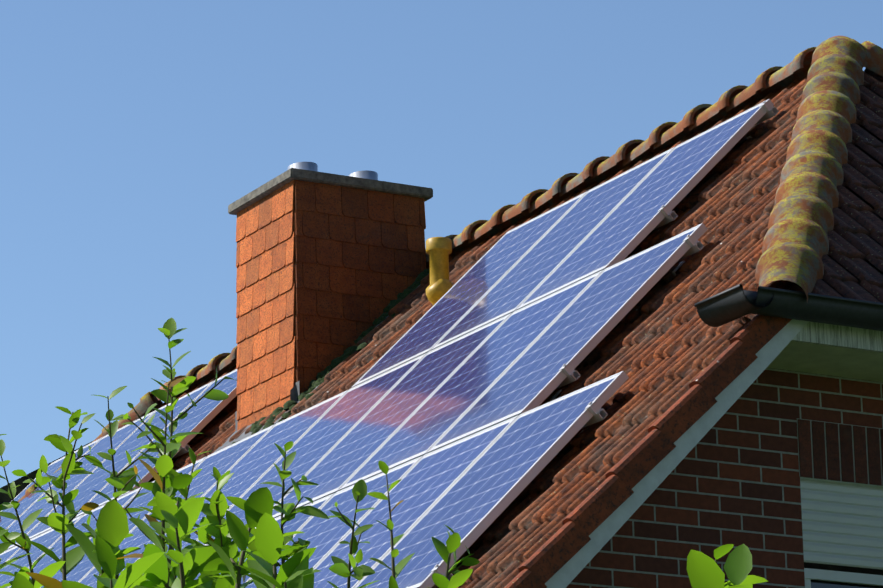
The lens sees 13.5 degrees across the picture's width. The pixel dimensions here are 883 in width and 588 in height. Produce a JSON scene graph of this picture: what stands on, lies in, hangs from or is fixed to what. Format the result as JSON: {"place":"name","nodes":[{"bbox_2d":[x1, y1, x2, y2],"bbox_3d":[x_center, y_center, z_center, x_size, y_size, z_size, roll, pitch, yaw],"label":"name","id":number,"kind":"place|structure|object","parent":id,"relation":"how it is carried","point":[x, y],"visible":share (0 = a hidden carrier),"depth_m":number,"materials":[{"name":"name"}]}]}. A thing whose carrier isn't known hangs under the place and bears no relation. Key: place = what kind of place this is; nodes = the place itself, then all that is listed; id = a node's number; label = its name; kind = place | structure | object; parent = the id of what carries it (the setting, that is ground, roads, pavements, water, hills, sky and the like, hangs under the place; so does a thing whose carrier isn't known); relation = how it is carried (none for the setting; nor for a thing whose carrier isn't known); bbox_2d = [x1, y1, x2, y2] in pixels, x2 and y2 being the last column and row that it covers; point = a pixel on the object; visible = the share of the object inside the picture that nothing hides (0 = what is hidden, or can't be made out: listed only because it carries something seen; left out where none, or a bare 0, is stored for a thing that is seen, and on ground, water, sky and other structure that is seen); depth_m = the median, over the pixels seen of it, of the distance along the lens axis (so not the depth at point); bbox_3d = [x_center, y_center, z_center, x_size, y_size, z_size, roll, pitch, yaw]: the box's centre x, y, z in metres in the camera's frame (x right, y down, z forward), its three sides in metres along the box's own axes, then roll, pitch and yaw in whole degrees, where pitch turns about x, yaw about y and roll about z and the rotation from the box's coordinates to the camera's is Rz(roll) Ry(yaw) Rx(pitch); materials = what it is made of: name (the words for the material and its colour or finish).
{"place":"outdoors","nodes":[
{"label":"outdoors","id":0,"kind":"place"},
{"bbox_2d":[0,317,479,587],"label":"shrub","id":1,"kind":"object","parent":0,"point":[175,481],"depth_m":14.36,"materials":[{"name":"green plant"}]},
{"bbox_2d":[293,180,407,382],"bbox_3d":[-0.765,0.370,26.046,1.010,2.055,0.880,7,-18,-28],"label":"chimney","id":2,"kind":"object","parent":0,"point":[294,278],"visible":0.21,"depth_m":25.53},
{"bbox_2d":[228,168,432,214],"bbox_3d":[-0.786,-0.654,26.328,1.120,0.070,0.990,7,-18,-28],"label":"chimney cap","id":3,"kind":"object","parent":2,"relation":"on","point":[268,188],"visible":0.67,"depth_m":25.95,"materials":[{"name":"grey concrete"}]},
{"bbox_2d":[287,162,377,179],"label":"chimney flue caps","id":4,"kind":"object","parent":3,"relation":"on","point":[365,174],"visible":0.21,"depth_m":26.26,"materials":[{"name":"silver metal"}]},
{"bbox_2d":[236,180,425,430],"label":"chimney shingles","id":5,"kind":"object","parent":2,"relation":"attached to","point":[390,269],"visible":0.52,"depth_m":25.78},
{"bbox_2d":[0,487,766,587],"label":"leaves","id":6,"kind":"object","parent":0,"point":[149,567],"depth_m":7.47,"materials":[{"name":"green plant"}]},
{"bbox_2d":[0,0,882,510],"label":"sky","id":7,"kind":"structure","parent":0,"point":[130,130],"materials":[{"name":"blue"}]},
{"label":"ground","id":8,"kind":"structure","parent":0,"visible":0},
{"bbox_2d":[566,368,882,587],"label":"gable wall","id":9,"kind":"structure","parent":8,"relation":"on","point":[733,477],"depth_m":18.18,"materials":[{"name":"brick"}]},
{"bbox_2d":[0,441,882,574],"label":"roof deck","id":10,"kind":"structure","parent":9,"relation":"on","point":[4,497],"depth_m":25.60,"materials":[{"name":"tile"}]},
{"bbox_2d":[861,41,882,78],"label":"hip tiles","id":11,"kind":"object","parent":10,"relation":"on","point":[874,56],"visible":0.77,"depth_m":21.87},
{"bbox_2d":[805,578,810,587],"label":"window frame","id":12,"kind":"object","parent":9,"relation":"in","point":[807,583],"visible":0.2,"depth_m":18.29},
{"bbox_2d":[811,580,882,587],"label":"window glass","id":13,"kind":"object","parent":12,"relation":"in","point":[821,584],"depth_m":18.41,"materials":[{"name":"glass"}]},
{"bbox_2d":[767,341,882,381],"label":"soffit","id":14,"kind":"structure","parent":9,"relation":"on","point":[828,360],"depth_m":18.35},
{"bbox_2d":[791,321,882,352],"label":"fascia board","id":15,"kind":"object","parent":9,"relation":"attached to","point":[840,336],"visible":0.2,"depth_m":18.07,"materials":[{"name":"white wood"}]},
{"bbox_2d":[545,319,808,587],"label":"barge board","id":16,"kind":"object","parent":15,"relation":"attached to","point":[650,482],"visible":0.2,"depth_m":17.41,"materials":[{"name":"white paint"}]},
{"bbox_2d":[694,284,882,330],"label":"gutter","id":17,"kind":"object","parent":15,"relation":"attached to","point":[727,305],"visible":1,"depth_m":17.83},
{"bbox_2d":[794,80,882,302],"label":"roof tile gaps","id":18,"kind":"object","parent":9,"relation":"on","point":[861,198],"depth_m":19.77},
{"bbox_2d":[786,71,882,302],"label":"roof tiles","id":19,"kind":"object","parent":18,"relation":"on","point":[854,248],"visible":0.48,"depth_m":19.37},
{"bbox_2d":[797,418,882,485],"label":"lintel mortar","id":20,"kind":"object","parent":9,"relation":"attached to","point":[839,450],"visible":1,"depth_m":18.54,"materials":[{"name":"grey concrete"}]},
{"bbox_2d":[798,419,882,485],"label":"brick lintel","id":21,"kind":"structure","parent":9,"relation":"attached to","point":[832,447],"depth_m":18.53,"materials":[{"name":"brick"}]},
{"bbox_2d":[800,477,882,487],"bbox_3d":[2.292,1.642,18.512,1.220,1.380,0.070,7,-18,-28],"label":"window lintel edge","id":22,"kind":"object","parent":9,"relation":"attached to","point":[840,482],"depth_m":18.52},
{"bbox_2d":[800,479,882,585],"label":"roller shutter","id":23,"kind":"object","parent":22,"relation":"attached to","point":[842,524],"depth_m":18.47,"materials":[{"name":"white plastic"}]},
{"bbox_3d":[-2.628,2.531,23.560,6.477,6.477,14.790,7,-18,-28],"label":"roof deck","id":24,"kind":"object","parent":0,"visible":0},
{"bbox_2d":[148,77,806,587],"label":"roof tiles","id":25,"kind":"object","parent":24,"relation":"on","point":[662,345],"visible":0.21,"depth_m":19.46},
{"bbox_2d":[18,392,162,501],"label":"hip tiles","id":26,"kind":"object","parent":25,"relation":"on","point":[144,404],"visible":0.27,"depth_m":29.79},
{"bbox_2d":[214,284,420,452],"bbox_3d":[-0.824,0.418,25.932,1.210,1.334,1.090,7,-18,-28],"label":"chimney flashing","id":27,"kind":"object","parent":25,"relation":"on","point":[294,392],"visible":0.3,"depth_m":25.59,"materials":[{"name":"grey metal"}]},
{"bbox_2d":[231,269,429,444],"bbox_3d":[-0.704,0.398,25.529,1.498,1.363,0.702,1,-16,-6],"label":"chimney moss","id":28,"kind":"object","parent":25,"relation":"on","point":[256,427],"visible":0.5,"depth_m":25.41,"materials":[{"name":"green plant"}]},
{"bbox_2d":[0,99,773,587],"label":"solar panel frames","id":29,"kind":"structure","parent":25,"relation":"on","point":[556,447],"depth_m":20.78,"materials":[{"name":"silver metal"}]},
{"bbox_2d":[0,104,760,587],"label":"solar panel backsheets","id":30,"kind":"object","parent":29,"relation":"in","point":[76,520],"visible":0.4,"depth_m":21.58,"materials":[{"name":"white plastic"}]},
{"bbox_2d":[0,107,758,587],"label":"solar panel cells","id":31,"kind":"object","parent":30,"relation":"on","point":[490,477],"visible":0.69,"depth_m":21.54,"materials":[{"name":"blue glass"}]},
{"bbox_2d":[426,279,452,304],"bbox_3d":[0.032,0.033,24.377,0.284,0.284,0.300,7,-18,-28],"label":"vent pipe base","id":32,"kind":"object","parent":25,"relation":"on","point":[437,290],"visible":0.4,"depth_m":24.29,"materials":[{"name":"gold metal"}]},
{"bbox_2d":[426,237,451,285],"bbox_3d":[-0.015,-0.190,24.414,0.172,0.352,0.172,7,-18,-28],"label":"vent pipe","id":33,"kind":"object","parent":32,"relation":"on","point":[438,250],"visible":0.9,"depth_m":24.37,"materials":[{"name":"yellow plastic"}]},
{"bbox_2d":[172,100,778,587],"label":"mounting brackets","id":34,"kind":"object","parent":25,"relation":"on","point":[594,408],"visible":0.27,"depth_m":19.96,"materials":[{"name":"silver metal"}]},
{"bbox_2d":[151,47,815,402],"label":"ridge tiles","id":35,"kind":"object","parent":25,"relation":"on","point":[703,116],"visible":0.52,"depth_m":24.13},
{"bbox_2d":[504,315,791,587],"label":"verge tiles","id":36,"kind":"object","parent":25,"relation":"attached to","point":[558,550],"visible":0.98,"depth_m":17.31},
{"bbox_2d":[755,37,866,300],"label":"hip tiles","id":37,"kind":"object","parent":25,"relation":"on","point":[795,247],"visible":0.98,"depth_m":19.56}
]}

